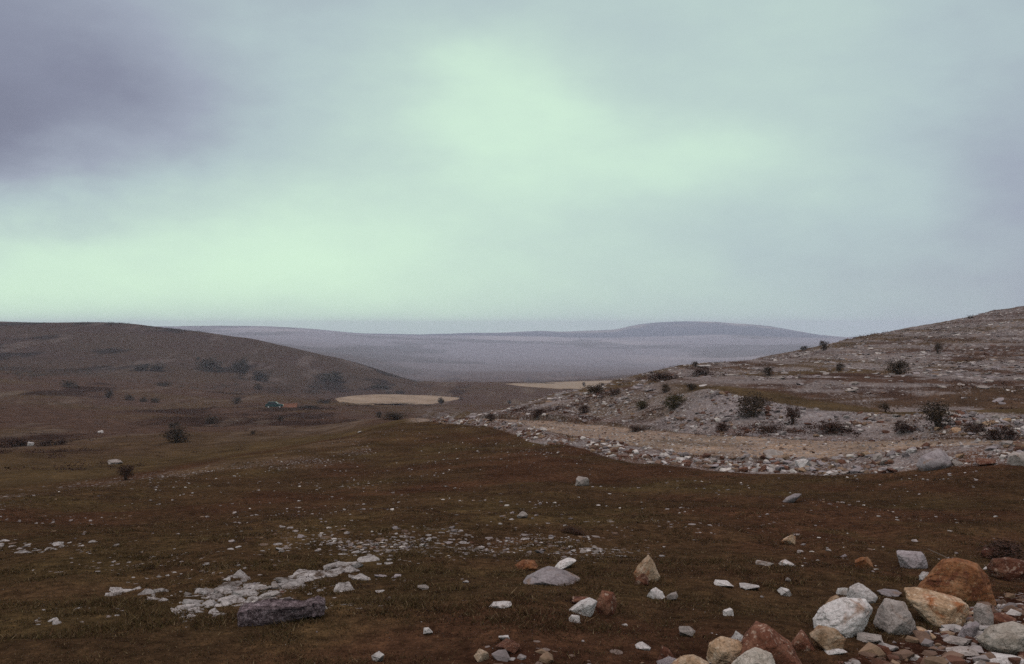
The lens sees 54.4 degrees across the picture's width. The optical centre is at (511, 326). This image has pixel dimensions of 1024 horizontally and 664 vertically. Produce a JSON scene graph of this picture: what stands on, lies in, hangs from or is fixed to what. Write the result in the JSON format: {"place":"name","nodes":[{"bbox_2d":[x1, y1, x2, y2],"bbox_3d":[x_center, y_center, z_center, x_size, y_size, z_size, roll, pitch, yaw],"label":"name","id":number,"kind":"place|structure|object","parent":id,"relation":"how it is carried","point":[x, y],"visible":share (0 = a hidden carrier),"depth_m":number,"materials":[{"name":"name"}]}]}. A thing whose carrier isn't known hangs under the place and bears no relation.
{"place":"outdoors","nodes":[
{"label":"outdoors","id":0,"kind":"place"},
{"bbox_2d":[0,321,398,399],"bbox_3d":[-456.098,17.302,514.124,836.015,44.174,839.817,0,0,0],"label":"hill","id":1,"kind":"structure","parent":0,"point":[288,365],"depth_m":488.77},
{"bbox_2d":[121,361,169,370],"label":"shrub","id":2,"kind":"object","parent":1,"relation":"on","point":[155,367],"visible":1,"depth_m":420.40,"materials":[{"name":"green plant"}]},
{"bbox_2d":[191,354,223,371],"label":"shrub","id":3,"kind":"object","parent":1,"relation":"on","point":[208,365],"visible":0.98,"depth_m":443.68,"materials":[{"name":"green plant"}]},
{"bbox_2d":[0,321,418,405],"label":"undergrowth","id":4,"kind":"object","parent":1,"relation":"on","point":[12,323],"visible":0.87,"depth_m":431.70,"materials":[{"name":"brown plant"}]},
{"bbox_2d":[232,357,250,378],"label":"tree","id":5,"kind":"object","parent":1,"relation":"on","point":[236,365],"visible":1,"depth_m":427.68,"materials":[{"name":"green plant"}]},
{"bbox_2d":[250,367,272,381],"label":"shrub","id":6,"kind":"object","parent":1,"relation":"on","point":[260,374],"visible":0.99,"depth_m":435.67,"materials":[{"name":"green plant"}]},
{"bbox_2d":[317,370,344,382],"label":"shrub","id":7,"kind":"object","parent":1,"relation":"on","point":[334,376],"visible":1,"depth_m":485.46,"materials":[{"name":"green plant"}]},
{"bbox_2d":[0,337,779,497],"bbox_3d":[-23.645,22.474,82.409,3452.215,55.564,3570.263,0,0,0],"label":"valley ground","id":8,"kind":"structure","parent":0,"point":[476,379],"depth_m":218.56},
{"bbox_2d":[0,436,30,447],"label":"shrub","id":9,"kind":"object","parent":8,"relation":"on","point":[15,442],"visible":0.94,"depth_m":78.31,"materials":[{"name":"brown plant"}]},
{"bbox_2d":[28,439,71,446],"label":"shrub","id":10,"kind":"object","parent":8,"relation":"on","point":[51,442],"visible":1,"depth_m":78.86,"materials":[{"name":"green plant"}]},
{"bbox_2d":[58,380,80,387],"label":"shrub","id":11,"kind":"object","parent":8,"relation":"on","point":[69,383],"visible":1,"depth_m":300.46,"materials":[{"name":"green plant"}]},
{"bbox_2d":[159,424,193,442],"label":"shrub","id":12,"kind":"object","parent":8,"relation":"on","point":[177,434],"visible":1,"depth_m":77.37,"materials":[{"name":"green plant"}]},
{"bbox_2d":[203,414,220,423],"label":"shrub","id":13,"kind":"object","parent":8,"relation":"on","point":[214,418],"visible":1,"depth_m":161.83,"materials":[{"name":"green plant"}]},
{"bbox_2d":[0,382,447,471],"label":"undergrowth","id":14,"kind":"object","parent":8,"relation":"on","point":[79,449],"visible":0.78,"depth_m":156.43,"materials":[{"name":"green plant"}]},
{"bbox_2d":[265,401,283,407],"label":"car","id":15,"kind":"object","parent":8,"relation":"on","point":[272,404],"visible":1,"depth_m":237.04,"materials":[{"name":"teal paint"}]},
{"bbox_2d":[376,411,409,419],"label":"shrub","id":16,"kind":"object","parent":8,"relation":"on","point":[395,414],"visible":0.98,"depth_m":99.10,"materials":[{"name":"green plant"}]},
{"bbox_2d":[336,394,457,404],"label":"stubble field","id":17,"kind":"structure","parent":0,"point":[373,399],"depth_m":433.49,"materials":[{"name":"plant"}]},
{"bbox_2d":[155,321,854,355],"bbox_3d":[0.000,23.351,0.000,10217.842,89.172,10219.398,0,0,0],"label":"hills","id":18,"kind":"structure","parent":0,"point":[685,338],"depth_m":2435.49,"materials":[{"name":"grey"}]},
{"bbox_2d":[0,421,1023,663],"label":"meadow","id":19,"kind":"structure","parent":0,"point":[417,643],"depth_m":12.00,"materials":[{"name":"plant"}]},
{"bbox_2d":[14,540,118,552],"bbox_3d":[-5.346,2.591,11.589,0.850,0.281,1.900,0,0,-43],"label":"limestone outcrop","id":20,"kind":"object","parent":19,"relation":"on","point":[48,548],"visible":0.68,"depth_m":11.55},
{"bbox_2d":[104,586,140,595],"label":"limestone outcrop","id":21,"kind":"object","parent":19,"relation":"on","point":[115,590],"visible":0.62,"depth_m":8.37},
{"bbox_2d":[116,464,136,479],"bbox_3d":[-12.553,4.740,32.450,0.739,0.605,0.722,0,0,11],"label":"shrub","id":22,"kind":"object","parent":19,"relation":"on","point":[126,471],"visible":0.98,"depth_m":32.38,"materials":[{"name":"green plant"}]},
{"bbox_2d":[138,588,172,600],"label":"limestone outcrop","id":23,"kind":"object","parent":19,"relation":"on","point":[147,591],"visible":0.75,"depth_m":8.17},
{"bbox_2d":[174,607,223,621],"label":"limestone outcrop","id":24,"kind":"object","parent":19,"relation":"on","point":[211,610],"visible":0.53,"depth_m":6.73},
{"bbox_2d":[171,593,248,615],"bbox_3d":[-2.181,2.023,7.239,0.534,0.311,1.642,0,0,-10],"label":"limestone outcrop","id":25,"kind":"object","parent":19,"relation":"on","point":[191,604],"visible":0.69,"depth_m":7.32,"materials":[{"name":"stone"}]},
{"bbox_2d":[200,569,252,594],"bbox_3d":[-2.329,2.173,8.194,0.474,0.142,0.854,0,0,-28],"label":"limestone outcrop","id":26,"kind":"object","parent":19,"relation":"on","point":[229,587],"visible":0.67,"depth_m":8.23,"materials":[{"name":"stone"}]},
{"bbox_2d":[237,595,325,626],"bbox_3d":[-1.433,1.775,6.202,0.531,0.126,0.209,-3,2,-7],"label":"stone block","id":27,"kind":"object","parent":19,"relation":"on","point":[264,612],"depth_m":6.13,"materials":[{"name":"stone"}]},
{"bbox_2d":[231,550,379,601],"bbox_3d":[-1.675,2.161,8.776,1.047,0.394,2.940,0,0,0],"label":"limestone outcrop","id":28,"kind":"object","parent":19,"relation":"on","point":[302,574],"visible":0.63,"depth_m":8.35,"materials":[{"name":"stone"}]},
{"bbox_2d":[371,651,383,661],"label":"stone","id":29,"kind":"object","parent":19,"relation":"on","point":[378,656],"visible":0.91,"depth_m":5.34,"materials":[{"name":"white stone"}]},
{"bbox_2d":[474,648,488,661],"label":"stone","id":30,"kind":"object","parent":19,"relation":"on","point":[480,655],"visible":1,"depth_m":5.25,"materials":[{"name":"stone"}]},
{"bbox_2d":[489,601,511,607],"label":"stone","id":31,"kind":"object","parent":19,"relation":"on","point":[501,603],"visible":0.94,"depth_m":6.35,"materials":[{"name":"white stone"}]},
{"bbox_2d":[495,638,519,653],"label":"stone","id":32,"kind":"object","parent":19,"relation":"on","point":[510,646],"visible":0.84,"depth_m":5.34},
{"bbox_2d":[0,423,1023,663],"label":"undergrowth","id":33,"kind":"object","parent":19,"relation":"on","point":[294,515],"visible":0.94,"depth_m":15.38,"materials":[{"name":"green plant"}]},
{"bbox_2d":[0,423,1023,663],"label":"pebbles","id":34,"kind":"object","parent":19,"relation":"on","point":[506,549],"visible":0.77,"depth_m":12.05,"materials":[{"name":"stone"}]},
{"bbox_2d":[515,560,537,570],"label":"stone","id":35,"kind":"object","parent":19,"relation":"on","point":[526,564],"visible":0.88,"depth_m":8.90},
{"bbox_2d":[523,566,579,585],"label":"stone","id":36,"kind":"object","parent":19,"relation":"on","point":[546,575],"visible":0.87,"depth_m":7.72,"materials":[{"name":"stone"}]},
{"bbox_2d":[555,558,575,568],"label":"stone","id":37,"kind":"object","parent":19,"relation":"on","point":[565,563],"visible":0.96,"depth_m":8.97,"materials":[{"name":"white stone"}]},
{"bbox_2d":[556,523,585,534],"bbox_3d":[0.709,2.453,12.057,0.466,0.134,0.223,0,0,45],"label":"shrub","id":38,"kind":"object","parent":19,"relation":"on","point":[575,530],"visible":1,"depth_m":12.05,"materials":[{"name":"brown plant"}]},
{"bbox_2d":[571,596,588,603],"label":"stone","id":39,"kind":"object","parent":19,"relation":"on","point":[576,599],"visible":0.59,"depth_m":6.71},
{"bbox_2d":[575,476,588,485],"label":"stone","id":40,"kind":"object","parent":19,"relation":"on","point":[582,481],"visible":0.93,"depth_m":22.25,"materials":[{"name":"grey stone"}]},
{"bbox_2d":[569,598,596,616],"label":"stone","id":41,"kind":"object","parent":19,"relation":"on","point":[586,606],"visible":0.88,"depth_m":6.33,"materials":[{"name":"white stone"}]},
{"bbox_2d":[595,590,616,615],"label":"stone","id":42,"kind":"object","parent":19,"relation":"on","point":[606,604],"visible":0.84,"depth_m":6.48,"materials":[{"name":"stone"}]},
{"bbox_2d":[635,573,648,584],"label":"stone","id":43,"kind":"object","parent":19,"relation":"on","point":[642,578],"visible":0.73,"depth_m":7.76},
{"bbox_2d":[635,642,650,650],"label":"stone","id":44,"kind":"object","parent":19,"relation":"on","point":[642,645],"visible":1,"depth_m":5.56,"materials":[{"name":"white stone"}]},
{"bbox_2d":[633,555,659,581],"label":"stone","id":45,"kind":"object","parent":19,"relation":"on","point":[646,566],"visible":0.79,"depth_m":8.00,"materials":[{"name":"stone"}]},
{"bbox_2d":[647,587,664,598],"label":"stone","id":46,"kind":"object","parent":19,"relation":"on","point":[657,593],"visible":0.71,"depth_m":7.19,"materials":[{"name":"white stone"}]},
{"bbox_2d":[657,646,674,660],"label":"stone","id":47,"kind":"object","parent":19,"relation":"on","point":[665,652],"visible":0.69,"depth_m":5.29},
{"bbox_2d":[657,656,675,663],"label":"stone","id":48,"kind":"object","parent":19,"relation":"on","point":[668,660],"visible":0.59,"depth_m":5.18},
{"bbox_2d":[679,626,695,636],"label":"stone","id":49,"kind":"object","parent":19,"relation":"on","point":[689,631],"visible":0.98,"depth_m":5.96,"materials":[{"name":"grey stone"}]},
{"bbox_2d":[672,654,708,663],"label":"stone","id":50,"kind":"object","parent":19,"relation":"on","point":[690,659],"visible":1,"depth_m":5.08,"materials":[{"name":"stone"}]},
{"bbox_2d":[714,580,732,586],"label":"stone","id":51,"kind":"object","parent":19,"relation":"on","point":[724,583],"visible":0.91,"depth_m":7.88,"materials":[{"name":"white stone"}]},
{"bbox_2d":[706,636,741,663],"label":"boulder","id":52,"kind":"object","parent":19,"relation":"on","point":[723,650],"visible":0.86,"depth_m":5.34,"materials":[{"name":"stone"}]},
{"bbox_2d":[739,583,758,588],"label":"stone","id":53,"kind":"object","parent":19,"relation":"on","point":[747,586],"visible":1,"depth_m":7.88,"materials":[{"name":"white stone"}]},
{"bbox_2d":[732,647,774,663],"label":"boulder","id":54,"kind":"object","parent":19,"relation":"on","point":[755,655],"visible":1,"depth_m":5.10,"materials":[{"name":"beige stone"}]},
{"bbox_2d":[491,593,1023,663],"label":"rubble","id":55,"kind":"object","parent":19,"relation":"on","point":[870,650],"visible":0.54,"depth_m":5.74,"materials":[{"name":"stone"}]},
{"bbox_2d":[739,621,801,663],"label":"boulder","id":56,"kind":"object","parent":19,"relation":"on","point":[774,643],"visible":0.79,"depth_m":5.29,"materials":[{"name":"stone"}]},
{"bbox_2d":[777,587,790,596],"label":"stone","id":57,"kind":"object","parent":19,"relation":"on","point":[783,591],"visible":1,"depth_m":7.82,"materials":[{"name":"white stone"}]},
{"bbox_2d":[782,535,795,544],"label":"stone","id":58,"kind":"object","parent":19,"relation":"on","point":[790,539],"visible":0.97,"depth_m":11.71,"materials":[{"name":"stone"}]},
{"bbox_2d":[782,493,800,502],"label":"stone","id":59,"kind":"object","parent":19,"relation":"on","point":[792,498],"visible":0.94,"depth_m":17.77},
{"bbox_2d":[791,629,814,650],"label":"stone","id":60,"kind":"object","parent":19,"relation":"on","point":[801,641],"visible":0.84,"depth_m":5.72,"materials":[{"name":"stone"}]},
{"bbox_2d":[809,625,845,650],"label":"stone","id":61,"kind":"object","parent":19,"relation":"on","point":[826,638],"visible":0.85,"depth_m":5.69,"materials":[{"name":"stone"}]},
{"bbox_2d":[824,649,846,654],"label":"stone","id":62,"kind":"object","parent":19,"relation":"on","point":[835,651],"visible":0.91,"depth_m":5.64,"materials":[{"name":"white stone"}]},
{"bbox_2d":[836,588,847,594],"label":"stone","id":63,"kind":"object","parent":19,"relation":"on","point":[842,591],"visible":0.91,"depth_m":7.99,"materials":[{"name":"white stone"}]},
{"bbox_2d":[813,597,872,637],"bbox_3d":[2.063,1.819,6.215,0.358,0.258,0.293,0,0,18],"label":"boulder","id":64,"kind":"object","parent":19,"relation":"on","point":[846,617],"visible":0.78,"depth_m":6.12,"materials":[{"name":"white stone"}]},
{"bbox_2d":[846,583,877,602],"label":"boulder","id":65,"kind":"object","parent":19,"relation":"on","point":[859,590],"visible":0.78,"depth_m":7.62,"materials":[{"name":"white stone"}]},
{"bbox_2d":[855,557,872,567],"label":"stone","id":66,"kind":"object","parent":19,"relation":"on","point":[865,562],"visible":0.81,"depth_m":10.00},
{"bbox_2d":[857,631,882,642],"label":"stone","id":67,"kind":"object","parent":19,"relation":"on","point":[868,637],"visible":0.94,"depth_m":6.03,"materials":[{"name":"grey stone"}]},
{"bbox_2d":[877,589,901,596],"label":"stone","id":68,"kind":"object","parent":19,"relation":"on","point":[892,592],"visible":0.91,"depth_m":8.04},
{"bbox_2d":[873,598,915,634],"bbox_3d":[2.441,1.867,6.341,0.249,0.270,0.229,0,0,-24],"label":"boulder","id":69,"kind":"object","parent":19,"relation":"on","point":[893,616],"visible":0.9,"depth_m":6.26,"materials":[{"name":"grey stone"}]},
{"bbox_2d":[896,550,927,568],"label":"stone","id":70,"kind":"object","parent":19,"relation":"on","point":[914,559],"visible":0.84,"depth_m":10.10,"materials":[{"name":"stone"}]},
{"bbox_2d":[904,587,969,626],"bbox_3d":[2.918,1.950,6.848,0.418,0.288,0.392,0,0,23],"label":"boulder","id":71,"kind":"object","parent":19,"relation":"on","point":[931,607],"visible":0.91,"depth_m":6.72,"materials":[{"name":"stone"}]},
{"bbox_2d":[918,558,996,604],"bbox_3d":[3.722,2.144,8.362,0.640,0.417,0.489,0,0,24],"label":"boulder","id":72,"kind":"object","parent":19,"relation":"on","point":[959,577],"visible":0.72,"depth_m":8.18,"materials":[{"name":"stone"}]},
{"bbox_2d":[943,635,971,645],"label":"stone","id":73,"kind":"object","parent":19,"relation":"on","point":[958,640],"visible":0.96,"depth_m":6.11,"materials":[{"name":"grey stone"}]},
{"bbox_2d":[946,646,978,655],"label":"stone","id":74,"kind":"object","parent":19,"relation":"on","point":[965,651],"visible":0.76,"depth_m":5.84,"materials":[{"name":"grey stone"}]},
{"bbox_2d":[957,621,979,637],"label":"stone","id":75,"kind":"object","parent":19,"relation":"on","point":[971,629],"visible":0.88,"depth_m":6.25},
{"bbox_2d":[973,603,993,624],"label":"stone","id":76,"kind":"object","parent":19,"relation":"on","point":[982,614],"visible":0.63,"depth_m":6.66,"materials":[{"name":"grey stone"}]},
{"bbox_2d":[976,458,995,465],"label":"boulder","id":77,"kind":"object","parent":19,"relation":"on","point":[983,461],"visible":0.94,"depth_m":23.06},
{"bbox_2d":[980,547,998,558],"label":"stone","id":78,"kind":"object","parent":19,"relation":"on","point":[983,552],"visible":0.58,"depth_m":11.06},
{"bbox_2d":[972,535,1023,558],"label":"shrub","id":79,"kind":"object","parent":19,"relation":"on","point":[1007,548],"visible":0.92,"depth_m":10.96,"materials":[{"name":"brown plant"}]},
{"bbox_2d":[976,621,1023,653],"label":"boulder","id":80,"kind":"object","parent":19,"relation":"on","point":[1007,637],"visible":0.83,"depth_m":5.91,"materials":[{"name":"beige stone"}]},
{"bbox_2d":[993,612,1016,623],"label":"stone","id":81,"kind":"object","parent":19,"relation":"on","point":[1001,617],"visible":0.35,"depth_m":6.74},
{"bbox_2d":[987,557,1023,581],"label":"boulder","id":82,"kind":"object","parent":19,"relation":"on","point":[1009,569],"visible":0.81,"depth_m":9.76,"materials":[{"name":"stone"}]},
{"bbox_2d":[990,652,1023,663],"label":"stone","id":83,"kind":"object","parent":19,"relation":"on","point":[1000,658],"visible":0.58,"depth_m":5.66,"materials":[{"name":"white stone"}]},
{"bbox_2d":[0,0,1023,336],"label":"sky","id":84,"kind":"structure","parent":0,"point":[841,168],"materials":[{"name":"grey"}]},
{"bbox_2d":[509,380,613,388],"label":"stubble field","id":85,"kind":"structure","parent":0,"point":[568,385],"depth_m":547.73,"materials":[{"name":"plant"}]},
{"bbox_2d":[410,418,1023,457],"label":"dirt road","id":86,"kind":"structure","parent":0,"point":[836,449],"depth_m":33.11,"materials":[{"name":"gravel"}]},
{"bbox_2d":[763,449,783,455],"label":"boulder","id":87,"kind":"object","parent":86,"relation":"on","point":[771,452],"visible":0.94,"depth_m":29.55,"materials":[{"name":"grey stone"}]},
{"bbox_2d":[460,306,1023,474],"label":"stony hillside","id":88,"kind":"structure","parent":0,"point":[908,394],"depth_m":46.62,"materials":[{"name":"stone"}]},
{"bbox_2d":[526,407,546,417],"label":"shrub","id":89,"kind":"object","parent":88,"relation":"on","point":[537,411],"visible":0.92,"depth_m":52.95,"materials":[{"name":"brown plant"}]},
{"bbox_2d":[580,382,603,394],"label":"shrub","id":90,"kind":"object","parent":88,"relation":"on","point":[593,389],"visible":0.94,"depth_m":55.38,"materials":[{"name":"green plant"}]},
{"bbox_2d":[634,398,651,408],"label":"shrub","id":91,"kind":"object","parent":88,"relation":"on","point":[641,403],"visible":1,"depth_m":47.60,"materials":[{"name":"green plant"}]},
{"bbox_2d":[641,369,682,380],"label":"shrub","id":92,"kind":"object","parent":88,"relation":"on","point":[657,375],"visible":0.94,"depth_m":90.62,"materials":[{"name":"green plant"}]},
{"bbox_2d":[661,392,686,409],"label":"shrub","id":93,"kind":"object","parent":88,"relation":"on","point":[676,400],"visible":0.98,"depth_m":43.70,"materials":[{"name":"green plant"}]},
{"bbox_2d":[684,365,714,375],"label":"shrub","id":94,"kind":"object","parent":88,"relation":"on","point":[701,371],"visible":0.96,"depth_m":91.60,"materials":[{"name":"green plant"}]},
{"bbox_2d":[430,416,1023,474],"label":"rubble","id":95,"kind":"object","parent":88,"relation":"on","point":[601,445],"visible":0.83,"depth_m":29.55,"materials":[{"name":"stone"}]},
{"bbox_2d":[455,389,1023,440],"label":"undergrowth","id":96,"kind":"object","parent":88,"relation":"on","point":[662,408],"visible":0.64,"depth_m":40.80,"materials":[{"name":"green plant"}]},
{"bbox_2d":[468,389,1023,441],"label":"rubble","id":97,"kind":"object","parent":88,"relation":"on","point":[703,421],"visible":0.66,"depth_m":38.99,"materials":[{"name":"stone"}]},
{"bbox_2d":[471,306,1023,416],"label":"rubble","id":98,"kind":"object","parent":88,"relation":"on","point":[924,355],"visible":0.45,"depth_m":95.05,"materials":[{"name":"stone"}]},
{"bbox_2d":[731,387,773,417],"bbox_3d":[9.314,2.976,38.793,1.677,1.256,1.431,0,0,17],"label":"shrub","id":99,"kind":"object","parent":88,"relation":"on","point":[754,406],"visible":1,"depth_m":38.74,"materials":[{"name":"green plant"}]},
{"bbox_2d":[496,306,1023,413],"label":"undergrowth","id":100,"kind":"object","parent":88,"relation":"on","point":[939,329],"visible":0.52,"depth_m":96.77,"materials":[{"name":"green plant"}]},
{"bbox_2d":[754,424,783,432],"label":"shrub","id":101,"kind":"object","parent":88,"relation":"on","point":[764,428],"visible":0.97,"depth_m":36.47,"materials":[{"name":"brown plant"}]},
{"bbox_2d":[784,404,805,424],"bbox_3d":[10.586,3.315,37.595,0.845,0.869,0.687,0,0,38],"label":"shrub","id":102,"kind":"object","parent":88,"relation":"on","point":[792,413],"visible":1,"depth_m":37.58,"materials":[{"name":"green plant"}]},
{"bbox_2d":[795,458,810,467],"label":"boulder","id":103,"kind":"object","parent":88,"relation":"on","point":[800,463],"visible":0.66,"depth_m":26.67,"materials":[{"name":"white stone"}]},
{"bbox_2d":[810,417,861,435],"bbox_3d":[11.397,3.524,35.156,1.213,0.588,1.721,0,0,-25],"label":"shrub","id":104,"kind":"object","parent":88,"relation":"on","point":[837,426],"visible":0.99,"depth_m":35.12,"materials":[{"name":"green plant"}]},
{"bbox_2d":[882,356,911,374],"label":"shrub","id":105,"kind":"object","parent":88,"relation":"on","point":[897,368],"visible":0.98,"depth_m":59.83,"materials":[{"name":"green plant"}]},
{"bbox_2d":[891,418,920,433],"bbox_3d":[13.376,3.339,33.727,1.006,0.635,1.102,0,0,-2],"label":"shrub","id":106,"kind":"object","parent":88,"relation":"on","point":[903,428],"visible":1,"depth_m":33.67,"materials":[{"name":"green plant"}]},
{"bbox_2d":[915,449,951,470],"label":"boulder","id":107,"kind":"object","parent":88,"relation":"on","point":[936,459],"visible":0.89,"depth_m":23.67,"materials":[{"name":"stone"}]},
{"bbox_2d":[916,399,958,427],"bbox_3d":[14.283,2.949,33.489,1.395,1.122,1.364,0,0,-41],"label":"shrub","id":108,"kind":"object","parent":88,"relation":"on","point":[938,410],"visible":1,"depth_m":33.32,"materials":[{"name":"green plant"}]},
{"bbox_2d":[960,420,987,432],"bbox_3d":[14.682,3.194,31.660,0.890,0.454,1.001,0,0,35],"label":"shrub","id":109,"kind":"object","parent":88,"relation":"on","point":[972,427],"visible":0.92,"depth_m":31.62,"materials":[{"name":"green plant"}]},
{"bbox_2d":[980,419,1023,439],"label":"shrub","id":110,"kind":"object","parent":88,"relation":"on","point":[994,433],"visible":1,"depth_m":29.89,"materials":[{"name":"green plant"}]},
{"bbox_2d":[1007,451,1023,465],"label":"boulder","id":111,"kind":"object","parent":88,"relation":"on","point":[1015,458],"visible":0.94,"depth_m":22.61,"materials":[{"name":"grey stone"}]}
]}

